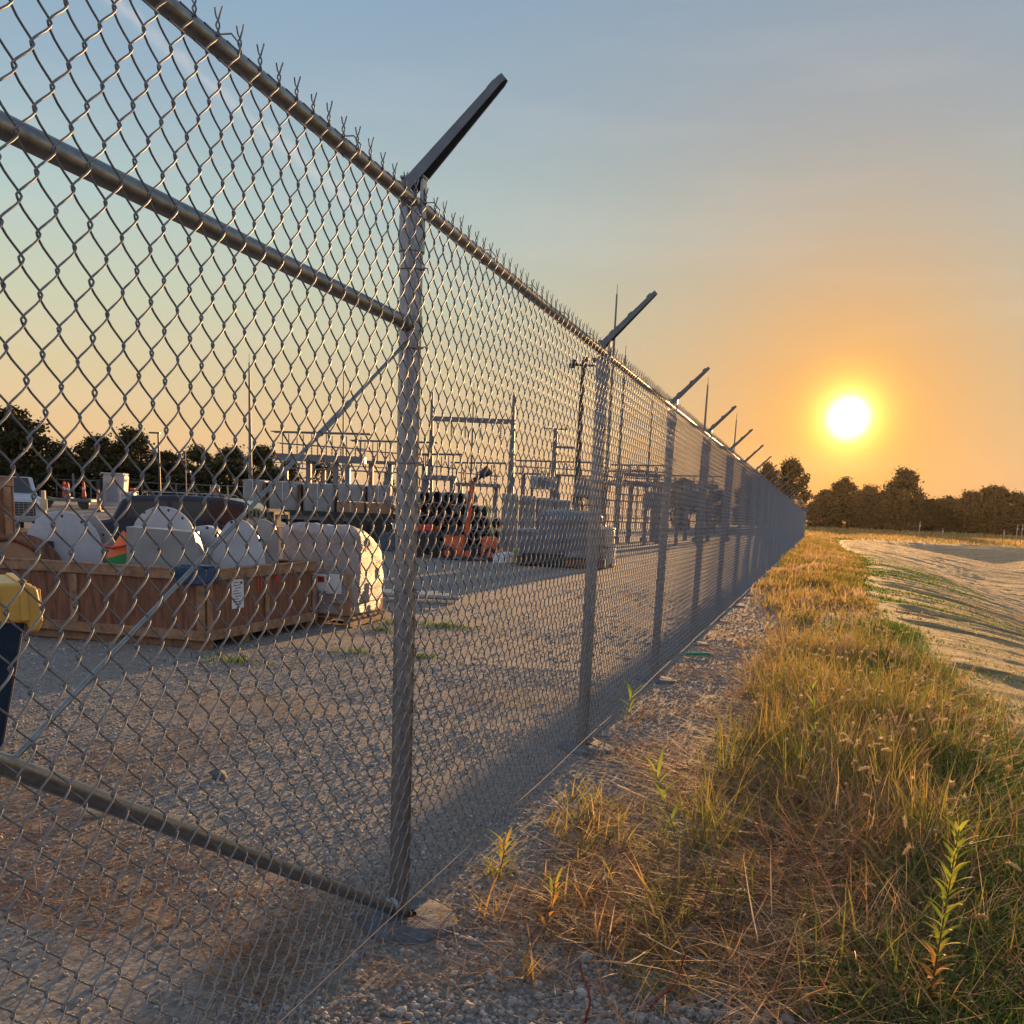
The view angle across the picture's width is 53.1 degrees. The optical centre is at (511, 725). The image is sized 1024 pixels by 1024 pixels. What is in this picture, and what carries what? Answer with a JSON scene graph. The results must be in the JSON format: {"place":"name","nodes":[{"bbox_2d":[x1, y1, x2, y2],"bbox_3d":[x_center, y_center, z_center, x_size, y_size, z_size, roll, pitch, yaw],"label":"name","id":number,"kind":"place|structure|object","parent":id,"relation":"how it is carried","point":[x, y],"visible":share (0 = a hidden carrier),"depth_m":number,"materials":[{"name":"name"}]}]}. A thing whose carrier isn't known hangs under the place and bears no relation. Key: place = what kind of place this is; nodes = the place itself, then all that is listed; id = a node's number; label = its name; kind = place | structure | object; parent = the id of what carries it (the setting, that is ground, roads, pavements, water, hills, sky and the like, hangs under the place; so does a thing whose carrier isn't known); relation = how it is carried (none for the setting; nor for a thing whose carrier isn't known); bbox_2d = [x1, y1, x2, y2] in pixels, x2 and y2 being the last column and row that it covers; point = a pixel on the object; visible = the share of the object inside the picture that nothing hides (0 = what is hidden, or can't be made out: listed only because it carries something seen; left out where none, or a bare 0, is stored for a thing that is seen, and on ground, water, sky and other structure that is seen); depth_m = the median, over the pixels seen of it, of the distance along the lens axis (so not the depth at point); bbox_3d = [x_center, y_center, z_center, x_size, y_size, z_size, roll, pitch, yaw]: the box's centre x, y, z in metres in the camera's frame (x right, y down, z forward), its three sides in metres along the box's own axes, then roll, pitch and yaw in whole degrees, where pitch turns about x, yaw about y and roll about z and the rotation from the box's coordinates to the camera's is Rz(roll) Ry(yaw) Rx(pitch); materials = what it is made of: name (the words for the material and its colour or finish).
{"place":"outdoors","nodes":[
{"label":"outdoors","id":0,"kind":"place"},
{"bbox_2d":[243,479,267,508],"bbox_3d":[-8.967,-8.152,36.155,0.857,0.998,1.261,2,12,0],"label":"wrapped block","id":1,"kind":"object","parent":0,"point":[261,486],"depth_m":35.57,"materials":[{"name":"white"}]},
{"bbox_2d":[268,481,302,509],"bbox_3d":[-7.932,-8.100,36.157,1.204,0.980,1.262,2,12,0],"label":"wrapped block","id":2,"kind":"object","parent":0,"point":[282,491],"depth_m":35.62,"materials":[{"name":"white"}]},
{"bbox_2d":[302,483,336,511],"bbox_3d":[-6.741,-8.042,36.168,1.185,0.960,1.239,2,12,0],"label":"wrapped block","id":3,"kind":"object","parent":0,"point":[314,491],"depth_m":35.62,"materials":[{"name":"paper"}]},
{"bbox_2d":[337,501,366,512],"bbox_3d":[-5.620,-7.704,36.237,0.950,0.360,1.105,2,12,0],"label":"cardboard box","id":4,"kind":"object","parent":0,"point":[349,507],"visible":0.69,"depth_m":35.70,"materials":[{"name":"brown cardboard"}]},
{"bbox_2d":[337,484,367,501],"bbox_3d":[-5.598,-8.190,36.129,1.021,0.598,1.241,2,12,0],"label":"wrapped block","id":5,"kind":"object","parent":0,"point":[342,492],"depth_m":35.58,"materials":[{"name":"paper"}]},
{"bbox_2d":[367,485,392,502],"bbox_3d":[-4.631,-8.149,36.128,0.841,0.597,1.240,2,12,0],"label":"wrapped block","id":6,"kind":"object","parent":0,"point":[379,496],"depth_m":35.59,"materials":[{"name":"paper"}]},
{"bbox_2d":[367,503,392,513],"bbox_3d":[-4.650,-7.663,36.237,0.779,0.360,1.105,2,12,0],"label":"cardboard box","id":7,"kind":"object","parent":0,"point":[373,507],"visible":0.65,"depth_m":35.71,"materials":[{"name":"brown cardboard"}]},
{"bbox_2d":[380,529,394,550],"bbox_3d":[-3.997,-6.312,34.983,0.900,0.718,0.600,2,12,0],"label":"concrete block","id":8,"kind":"object","parent":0,"point":[384,542],"depth_m":34.70,"materials":[{"name":"concrete"}]},
{"bbox_2d":[421,453,461,514],"bbox_3d":[-3.855,-12.043,53.707,2.396,4.298,0.820,2,12,0],"label":"bus stand","id":9,"kind":"object","parent":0,"point":[452,476],"visible":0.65,"depth_m":53.14,"materials":[{"name":"metal"}]},
{"bbox_2d":[0,497,1023,1023],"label":"ground","id":10,"kind":"structure","parent":0,"point":[46,969],"depth_m":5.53,"materials":[{"name":"grey gravel"}]},
{"bbox_2d":[0,476,15,534],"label":"wooden crate","id":11,"kind":"object","parent":10,"relation":"on","point":[7,524],"visible":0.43,"depth_m":12.35,"materials":[{"name":"brown wood"}]},
{"bbox_2d":[0,573,42,750],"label":"waste bin","id":12,"kind":"object","parent":10,"relation":"on","point":[24,609],"visible":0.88,"depth_m":5.26,"materials":[{"name":"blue plastic"}]},
{"bbox_2d":[11,476,41,527],"bbox_3d":[-17.297,-7.454,34.558,1.990,1.850,5.676,-6,14,-35],"label":"pickup truck","id":13,"kind":"object","parent":10,"relation":"on","point":[22,497],"visible":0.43,"depth_m":32.79,"materials":[{"name":"white paint"}]},
{"bbox_2d":[0,457,53,495],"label":"shrub","id":14,"kind":"object","parent":10,"relation":"on","point":[6,469],"visible":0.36,"depth_m":89.07,"materials":[{"name":"green plant"}]},
{"bbox_2d":[0,404,81,487],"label":"tree","id":15,"kind":"object","parent":10,"relation":"on","point":[13,443],"visible":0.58,"depth_m":91.50,"materials":[{"name":"green plant"}]},
{"bbox_2d":[22,455,98,498],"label":"shrub","id":16,"kind":"object","parent":10,"relation":"on","point":[60,466],"visible":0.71,"depth_m":89.45,"materials":[{"name":"green plant"}]},
{"bbox_2d":[46,496,103,508],"bbox_3d":[-22.153,-11.074,51.003,3.100,0.558,1.600,2,12,0],"label":"trailer","id":17,"kind":"object","parent":10,"relation":"on","point":[83,503],"visible":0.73,"depth_m":50.26,"materials":[{"name":"green paint"}]},
{"bbox_2d":[67,431,118,497],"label":"tree","id":18,"kind":"object","parent":10,"relation":"on","point":[88,443],"visible":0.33,"depth_m":100.00,"materials":[{"name":"green plant"}]},
{"bbox_2d":[96,472,128,505],"bbox_3d":[-22.172,-13.103,57.083,1.468,1.814,1.450,1,12,-7],"label":"kiosk","id":19,"kind":"object","parent":10,"relation":"on","point":[111,495],"visible":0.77,"depth_m":56.71,"materials":[{"name":"metal"}]},
{"bbox_2d":[75,453,171,498],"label":"shrub","id":20,"kind":"object","parent":10,"relation":"on","point":[99,465],"visible":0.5,"depth_m":92.34,"materials":[{"name":"green plant"}]},
{"bbox_2d":[101,424,161,494],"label":"tree","id":21,"kind":"object","parent":10,"relation":"on","point":[137,449],"visible":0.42,"depth_m":101.51,"materials":[{"name":"green plant"}]},
{"bbox_2d":[32,473,242,498],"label":"fence","id":22,"kind":"object","parent":10,"relation":"on","point":[73,482],"visible":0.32,"depth_m":87.77,"materials":[{"name":"metal"}]},
{"bbox_2d":[0,557,317,649],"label":"wooden crate","id":23,"kind":"object","parent":10,"relation":"on","point":[59,610],"visible":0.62,"depth_m":10.41,"materials":[{"name":"brown wood"}]},
{"bbox_2d":[0,533,61,560],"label":"cable reel","id":24,"kind":"object","parent":23,"relation":"in","point":[19,546],"visible":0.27,"depth_m":10.93,"materials":[{"name":"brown wood"}]},
{"bbox_2d":[27,511,103,562],"bbox_3d":[-5.006,-1.953,11.490,0.900,0.877,0.052,2,12,0],"label":"steel plate","id":25,"kind":"object","parent":23,"relation":"in","point":[69,529],"visible":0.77,"depth_m":11.45,"materials":[{"name":"white paint"}]},
{"bbox_2d":[82,514,114,562],"bbox_3d":[-4.725,-1.960,11.650,0.787,0.847,0.031,2,12,0],"label":"steel plate","id":26,"kind":"object","parent":23,"relation":"in","point":[100,528],"visible":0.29,"depth_m":11.59,"materials":[{"name":"grey paint"}]},
{"bbox_2d":[102,530,126,563],"bbox_3d":[-4.274,-1.791,11.299,0.404,0.700,0.280,2,12,0],"label":"printed bag","id":27,"kind":"object","parent":23,"relation":"in","point":[116,553],"visible":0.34,"depth_m":11.18,"materials":[{"name":"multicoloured plastic"}]},
{"bbox_2d":[134,506,192,529],"bbox_3d":[-3.966,-2.029,11.782,0.784,0.948,0.031,2,12,0],"label":"steel plate","id":28,"kind":"object","parent":23,"relation":"in","point":[157,518],"visible":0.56,"depth_m":11.70,"materials":[{"name":"white paint"}]},
{"bbox_2d":[126,526,208,567],"bbox_3d":[-3.700,-1.811,11.123,0.830,0.656,0.450,1,12,-6],"label":"steel cover","id":29,"kind":"object","parent":23,"relation":"in","point":[145,550],"visible":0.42,"depth_m":10.88,"materials":[{"name":"grey metal"}]},
{"bbox_2d":[174,564,219,584],"bbox_3d":[-3.086,-1.474,10.055,0.361,0.191,0.280,5,12,14],"label":"tarp scrap","id":30,"kind":"object","parent":23,"relation":"hanging from","point":[180,572],"visible":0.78,"depth_m":9.96,"materials":[{"name":"blue plastic"}]},
{"bbox_2d":[192,525,220,564],"bbox_3d":[-3.448,-1.893,11.586,0.353,0.716,0.201,2,12,0],"label":"steel plate","id":31,"kind":"object","parent":23,"relation":"in","point":[207,531],"visible":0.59,"depth_m":11.44,"materials":[{"name":"white paint"}]},
{"bbox_2d":[211,520,265,567],"bbox_3d":[-2.998,-1.861,11.206,0.687,0.760,0.051,2,12,0],"label":"steel plate","id":32,"kind":"object","parent":23,"relation":"in","point":[236,547],"visible":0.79,"depth_m":11.17,"materials":[{"name":"white paint"}]},
{"bbox_2d":[248,519,278,563],"bbox_3d":[-2.897,-1.979,11.896,0.391,0.815,0.051,2,12,0],"label":"steel plate","id":33,"kind":"object","parent":23,"relation":"in","point":[264,528],"visible":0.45,"depth_m":11.83,"materials":[{"name":"grey paint"}]},
{"bbox_2d":[135,459,211,495],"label":"shrub","id":34,"kind":"object","parent":10,"relation":"on","point":[177,471],"visible":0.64,"depth_m":94.43,"materials":[{"name":"green plant"}]},
{"bbox_2d":[100,491,285,541],"bbox_3d":[-6.278,-4.070,21.625,4.560,1.586,1.962,2,12,-3],"label":"parked car","id":35,"kind":"object","parent":10,"relation":"on","point":[192,506],"visible":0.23,"depth_m":20.71,"materials":[{"name":"blue paint"}]},
{"bbox_2d":[180,443,221,495],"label":"tree","id":36,"kind":"object","parent":10,"relation":"on","point":[194,455],"visible":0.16,"depth_m":108.31,"materials":[{"name":"green plant"}]},
{"bbox_2d":[176,458,264,498],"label":"shrub","id":37,"kind":"object","parent":10,"relation":"on","point":[214,467],"visible":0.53,"depth_m":95.92,"materials":[{"name":"green plant"}]},
{"bbox_2d":[212,444,247,492],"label":"tree","id":38,"kind":"object","parent":10,"relation":"on","point":[234,454],"visible":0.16,"depth_m":110.06,"materials":[{"name":"green plant"}]},
{"bbox_2d":[248,362,251,478],"bbox_3d":[-15.312,-17.005,59.925,0.552,8.967,0.552,2,12,0],"label":"lightning mast","id":39,"kind":"object","parent":10,"relation":"on","point":[249,439],"visible":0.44,"depth_m":59.83,"materials":[{"name":"metal"}]},
{"bbox_2d":[244,443,280,471],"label":"tree","id":40,"kind":"object","parent":10,"relation":"on","point":[264,451],"visible":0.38,"depth_m":113.67,"materials":[{"name":"green plant"}]},
{"bbox_2d":[239,508,288,525],"bbox_3d":[-4.405,-3.171,18.263,0.650,1.350,0.675,5,12,11],"label":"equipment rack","id":41,"kind":"object","parent":10,"relation":"on","point":[255,513],"visible":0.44,"depth_m":17.86,"materials":[{"name":"beige metal"}]},
{"bbox_2d":[232,467,300,489],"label":"shrub","id":42,"kind":"object","parent":10,"relation":"on","point":[273,473],"visible":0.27,"depth_m":99.18,"materials":[{"name":"green plant"}]},
{"bbox_2d":[271,431,371,501],"bbox_3d":[-10.109,-13.267,54.528,5.204,4.531,0.820,2,12,0],"label":"bus stand","id":43,"kind":"object","parent":10,"relation":"on","point":[355,459],"visible":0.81,"depth_m":53.99,"materials":[{"name":"metal"}]},
{"bbox_2d":[269,457,395,501],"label":"bus stand","id":44,"kind":"object","parent":10,"relation":"on","point":[323,474],"visible":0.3,"depth_m":71.58,"materials":[{"name":"metal"}]},
{"bbox_2d":[282,522,386,627],"bbox_3d":[-2.292,-1.944,13.055,1.080,1.241,1.264,5,12,13],"label":"wrapped pallet load","id":45,"kind":"object","parent":10,"relation":"on","point":[291,541],"visible":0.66,"depth_m":12.49,"materials":[{"name":"white plastic wrap"},{"name":"pine"},{"name":"paper"}]},
{"bbox_2d":[281,510,395,543],"bbox_3d":[-6.787,-7.081,36.379,5.679,1.009,2.200,2,12,0],"label":"flatbed trailer","id":46,"kind":"object","parent":10,"relation":"on","point":[367,525],"visible":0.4,"depth_m":35.31,"materials":[{"name":"grey metal"}]},
{"bbox_2d":[350,440,437,523],"bbox_3d":[-6.756,-13.623,58.511,4.922,5.094,0.820,2,12,0],"label":"bus stand","id":47,"kind":"object","parent":10,"relation":"on","point":[389,469],"visible":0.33,"depth_m":58.22,"materials":[{"name":"metal"}]},
{"bbox_2d":[0,0,808,1023],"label":"chain link fence","id":48,"kind":"object","parent":10,"relation":"on","point":[776,522],"visible":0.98,"depth_m":3.15,"materials":[{"name":"metal"}]},
{"bbox_2d":[417,520,444,557],"bbox_3d":[-2.538,-5.698,31.298,0.952,1.119,0.640,2,12,0],"label":"red compressor","id":49,"kind":"object","parent":10,"relation":"on","point":[431,542],"visible":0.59,"depth_m":31.05,"materials":[{"name":"metal"}]},
{"bbox_2d":[441,466,497,560],"bbox_3d":[-1.215,-6.329,30.509,1.675,2.782,1.094,2,12,0],"label":"boom machine","id":50,"kind":"object","parent":10,"relation":"on","point":[451,549],"visible":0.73,"depth_m":30.30,"materials":[{"name":"orange paint"}]},
{"bbox_2d":[428,392,514,514],"bbox_3d":[-2.304,-14.742,58.240,5.040,7.848,0.514,2,12,0],"label":"steel gantry","id":51,"kind":"object","parent":10,"relation":"on","point":[469,420],"visible":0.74,"depth_m":57.77,"materials":[{"name":"grey metal"}]},
{"bbox_2d":[451,462,506,517],"bbox_3d":[-1.906,-12.465,56.667,3.045,4.083,0.820,2,12,0],"label":"bus stand","id":52,"kind":"object","parent":10,"relation":"on","point":[484,485],"visible":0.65,"depth_m":56.41,"materials":[{"name":"metal"}]},
{"bbox_2d":[477,824,528,881],"bbox_3d":[-0.051,0.511,4.166,0.212,0.251,0.204,12,15,38],"label":"weed","id":53,"kind":"object","parent":10,"relation":"on","point":[501,853],"visible":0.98,"depth_m":4.17,"materials":[{"name":"green plant"}]},
{"bbox_2d":[500,493,518,551],"bbox_3d":[-0.091,-6.911,35.325,0.549,2.068,1.620,2,12,0],"label":"storage block","id":54,"kind":"object","parent":10,"relation":"on","point":[510,528],"depth_m":34.53,"materials":[{"name":"grey paint"}]},
{"bbox_2d":[0,568,1023,1023],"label":"dry straw","id":55,"kind":"object","parent":10,"relation":"on","point":[610,940],"visible":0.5,"depth_m":3.88,"materials":[{"name":"yellow plant"}]},
{"bbox_2d":[532,866,574,916],"bbox_3d":[0.159,0.621,3.832,0.182,0.194,0.195,6,12,16],"label":"weed","id":56,"kind":"object","parent":55,"relation":"on","point":[556,883],"visible":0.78,"depth_m":3.84,"materials":[{"name":"green plant"}]},
{"bbox_2d":[517,495,535,548],"bbox_3d":[0.500,-6.956,35.719,0.555,2.009,1.620,2,12,0],"label":"storage block","id":57,"kind":"object","parent":10,"relation":"on","point":[524,511],"depth_m":34.85,"materials":[{"name":"grey paint"}]},
{"bbox_2d":[530,470,555,499],"bbox_3d":[1.534,-11.256,52.793,1.310,3.574,0.920,2,12,0],"label":"equipment cabinet","id":58,"kind":"object","parent":10,"relation":"on","point":[542,482],"visible":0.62,"depth_m":52.14,"materials":[{"name":"grey metal"}]},
{"bbox_2d":[544,424,574,499],"bbox_3d":[2.496,-13.327,56.450,1.750,6.236,0.435,2,12,0],"label":"bus pole","id":59,"kind":"object","parent":10,"relation":"on","point":[553,450],"visible":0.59,"depth_m":56.01,"materials":[{"name":"metal"}]},
{"bbox_2d":[515,460,604,510],"bbox_3d":[2.813,-14.212,64.435,5.982,4.706,0.820,2,12,0],"label":"bus stand","id":60,"kind":"object","parent":10,"relation":"on","point":[525,474],"visible":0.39,"depth_m":64.05,"materials":[{"name":"metal"}]},
{"bbox_2d":[515,509,605,568],"bbox_3d":[1.425,-5.307,29.008,2.517,1.562,1.574,4,12,6],"label":"covered machine","id":61,"kind":"object","parent":10,"relation":"on","point":[545,542],"visible":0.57,"depth_m":28.38,"materials":[{"name":"grey plastic"}]},
{"bbox_2d":[573,476,590,509],"bbox_3d":[3.678,-10.630,50.862,1.298,3.334,0.920,2,12,0],"label":"equipment cabinet","id":62,"kind":"object","parent":10,"relation":"on","point":[582,489],"visible":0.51,"depth_m":50.25,"materials":[{"name":"metal"}]},
{"bbox_2d":[569,357,596,509],"bbox_3d":[3.487,-14.415,54.172,1.439,9.530,0.850,2,12,0],"label":"floodlight pole","id":63,"kind":"object","parent":10,"relation":"on","point":[579,419],"visible":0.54,"depth_m":53.75,"materials":[{"name":"grey metal"}]},
{"bbox_2d":[601,526,615,566],"bbox_3d":[2.717,-5.247,30.035,0.654,1.182,0.842,5,12,11],"label":"wrapped bale","id":64,"kind":"object","parent":10,"relation":"on","point":[605,547],"visible":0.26,"depth_m":29.68,"materials":[{"name":"grey plastic"}]},
{"bbox_2d":[603,284,617,525],"bbox_3d":[5.494,-17.318,57.637,0.552,13.982,0.553,2,12,0],"label":"lightning mast","id":65,"kind":"object","parent":10,"relation":"on","point":[611,410],"visible":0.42,"depth_m":57.55,"materials":[{"name":"metal"}]},
{"bbox_2d":[613,350,625,542],"bbox_3d":[5.898,-15.201,56.031,0.510,10.532,0.510,2,12,0],"label":"lightning mast","id":66,"kind":"object","parent":10,"relation":"on","point":[615,520],"visible":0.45,"depth_m":56.17,"materials":[{"name":"metal"}]},
{"bbox_2d":[601,470,663,543],"bbox_3d":[6.742,-12.497,58.629,4.270,4.047,0.820,2,12,0],"label":"bus stand","id":67,"kind":"object","parent":10,"relation":"on","point":[630,507],"visible":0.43,"depth_m":58.46,"materials":[{"name":"metal"}]},
{"bbox_2d":[611,464,661,541],"bbox_3d":[7.571,-13.548,62.489,3.341,4.604,0.820,2,12,0],"label":"bus stand","id":68,"kind":"object","parent":10,"relation":"on","point":[636,494],"visible":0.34,"depth_m":62.36,"materials":[{"name":"metal"}]},
{"bbox_2d":[642,488,670,545],"bbox_3d":[7.561,-10.922,53.832,1.335,2.979,0.920,2,12,0],"label":"equipment cabinet","id":69,"kind":"object","parent":10,"relation":"on","point":[650,507],"visible":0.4,"depth_m":53.29,"materials":[{"name":"metal"}]},
{"bbox_2d":[642,748,699,845],"bbox_3d":[0.716,0.335,4.720,0.264,0.425,0.293,-9,16,-43],"label":"weed","id":70,"kind":"object","parent":10,"relation":"on","point":[662,792],"visible":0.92,"depth_m":4.72,"materials":[{"name":"green plant"}]},
{"bbox_2d":[674,485,700,544],"bbox_3d":[10.087,-11.999,58.693,1.456,3.334,0.920,2,12,0],"label":"equipment cabinet","id":71,"kind":"object","parent":10,"relation":"on","point":[689,500],"visible":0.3,"depth_m":58.10,"materials":[{"name":"metal"}]},
{"bbox_2d":[671,475,717,540],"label":"bus stand","id":72,"kind":"object","parent":10,"relation":"on","point":[686,512],"visible":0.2,"depth_m":70.24,"materials":[{"name":"metal"}]},
{"bbox_2d":[746,461,782,523],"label":"tree","id":73,"kind":"object","parent":10,"relation":"on","point":[767,467],"visible":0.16,"depth_m":247.70,"materials":[{"name":"green plant"}]},
{"bbox_2d":[774,453,812,519],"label":"tree","id":74,"kind":"object","parent":10,"relation":"on","point":[792,470],"visible":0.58,"depth_m":251.32,"materials":[{"name":"green plant"}]},
{"bbox_2d":[802,680,827,766],"bbox_3d":[1.757,0.008,5.896,0.219,0.558,0.224,6,12,16],"label":"weed","id":75,"kind":"object","parent":10,"relation":"on","point":[813,702],"visible":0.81,"depth_m":5.90,"materials":[{"name":"green plant"}]},
{"bbox_2d":[617,628,1023,1023],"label":"dry grass","id":76,"kind":"structure","parent":10,"relation":"on","point":[867,910],"depth_m":4.36,"materials":[{"name":"plant"}]},
{"bbox_2d":[805,497,842,527],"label":"shrub","id":77,"kind":"object","parent":10,"relation":"on","point":[821,506],"visible":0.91,"depth_m":279.22,"materials":[{"name":"green plant"}]},
{"bbox_2d":[805,489,847,526],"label":"tree","id":78,"kind":"object","parent":10,"relation":"on","point":[825,494],"visible":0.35,"depth_m":291.70,"materials":[{"name":"green plant"}]},
{"bbox_2d":[747,535,917,659],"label":"roadside grass","id":79,"kind":"structure","parent":10,"relation":"on","point":[826,555],"depth_m":23.33,"materials":[{"name":"yellow plant"}]},
{"bbox_2d":[830,476,862,527],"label":"tree","id":80,"kind":"object","parent":10,"relation":"on","point":[843,487],"visible":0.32,"depth_m":294.28,"materials":[{"name":"green plant"}]},
{"bbox_2d":[821,496,876,528],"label":"shrub","id":81,"kind":"object","parent":10,"relation":"on","point":[854,505],"visible":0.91,"depth_m":276.82,"materials":[{"name":"green plant"}]},
{"bbox_2d":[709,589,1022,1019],"bbox_3d":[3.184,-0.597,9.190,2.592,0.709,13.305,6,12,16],"label":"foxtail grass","id":82,"kind":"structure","parent":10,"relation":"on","point":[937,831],"depth_m":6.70,"materials":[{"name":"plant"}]},
{"bbox_2d":[850,483,885,525],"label":"tree","id":83,"kind":"object","parent":10,"relation":"on","point":[869,491],"visible":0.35,"depth_m":291.34,"materials":[{"name":"green plant"}]},
{"bbox_2d":[717,526,1023,546],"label":"field weeds","id":84,"kind":"object","parent":10,"relation":"on","point":[895,535],"visible":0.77,"depth_m":166.17,"materials":[{"name":"yellow plant"}]},
{"bbox_2d":[849,496,904,529],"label":"shrub","id":85,"kind":"object","parent":10,"relation":"on","point":[878,507],"visible":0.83,"depth_m":276.82,"materials":[{"name":"green plant"}]},
{"bbox_2d":[878,464,935,530],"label":"tree","id":86,"kind":"object","parent":10,"relation":"on","point":[906,479],"visible":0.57,"depth_m":285.72,"materials":[{"name":"green plant"}]},
{"bbox_2d":[881,495,936,531],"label":"shrub","id":87,"kind":"object","parent":10,"relation":"on","point":[906,504],"visible":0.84,"depth_m":276.43,"materials":[{"name":"green plant"}]},
{"bbox_2d":[839,540,1023,793],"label":"bare sandy soil","id":88,"kind":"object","parent":10,"relation":"on","point":[981,641],"visible":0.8,"depth_m":26.46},
{"bbox_2d":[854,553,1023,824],"bbox_3d":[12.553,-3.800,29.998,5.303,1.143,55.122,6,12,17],"label":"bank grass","id":89,"kind":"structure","parent":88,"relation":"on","point":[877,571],"depth_m":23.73,"materials":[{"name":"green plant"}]},
{"bbox_2d":[907,497,957,532],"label":"shrub","id":90,"kind":"object","parent":10,"relation":"on","point":[939,508],"visible":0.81,"depth_m":276.45,"materials":[{"name":"green plant"}]},
{"bbox_2d":[844,540,1023,725],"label":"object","id":91,"kind":"object","parent":10,"relation":"on","point":[954,599],"visible":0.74,"depth_m":28.83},
{"bbox_2d":[941,495,988,533],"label":"shrub","id":92,"kind":"object","parent":10,"relation":"on","point":[961,506],"visible":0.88,"depth_m":275.41,"materials":[{"name":"green plant"}]},
{"bbox_2d":[911,814,1023,1013],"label":"goldenrod","id":93,"kind":"object","parent":10,"relation":"on","point":[951,878],"visible":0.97,"depth_m":2.97,"materials":[{"name":"green plant"}]},
{"bbox_2d":[966,482,1015,534],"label":"tree","id":94,"kind":"object","parent":10,"relation":"on","point":[995,491],"visible":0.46,"depth_m":283.56,"materials":[{"name":"green plant"}]},
{"bbox_2d":[968,496,1020,535],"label":"shrub","id":95,"kind":"object","parent":10,"relation":"on","point":[994,508],"visible":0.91,"depth_m":274.48,"materials":[{"name":"green plant"}]},
{"bbox_2d":[998,499,1023,536],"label":"shrub","id":96,"kind":"object","parent":10,"relation":"on","point":[1019,510],"visible":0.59,"depth_m":275.73,"materials":[{"name":"green plant"}]},
{"bbox_2d":[0,0,1023,531],"label":"sky","id":97,"kind":"structure","parent":0,"point":[820,203],"materials":[{"name":"blue"}]},
{"bbox_2d":[162,612,1023,1023],"bbox_3d":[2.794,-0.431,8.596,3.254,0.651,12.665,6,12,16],"label":"tangled grass","id":98,"kind":"structure","parent":0,"point":[780,732],"depth_m":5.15,"materials":[{"name":"green plant"}]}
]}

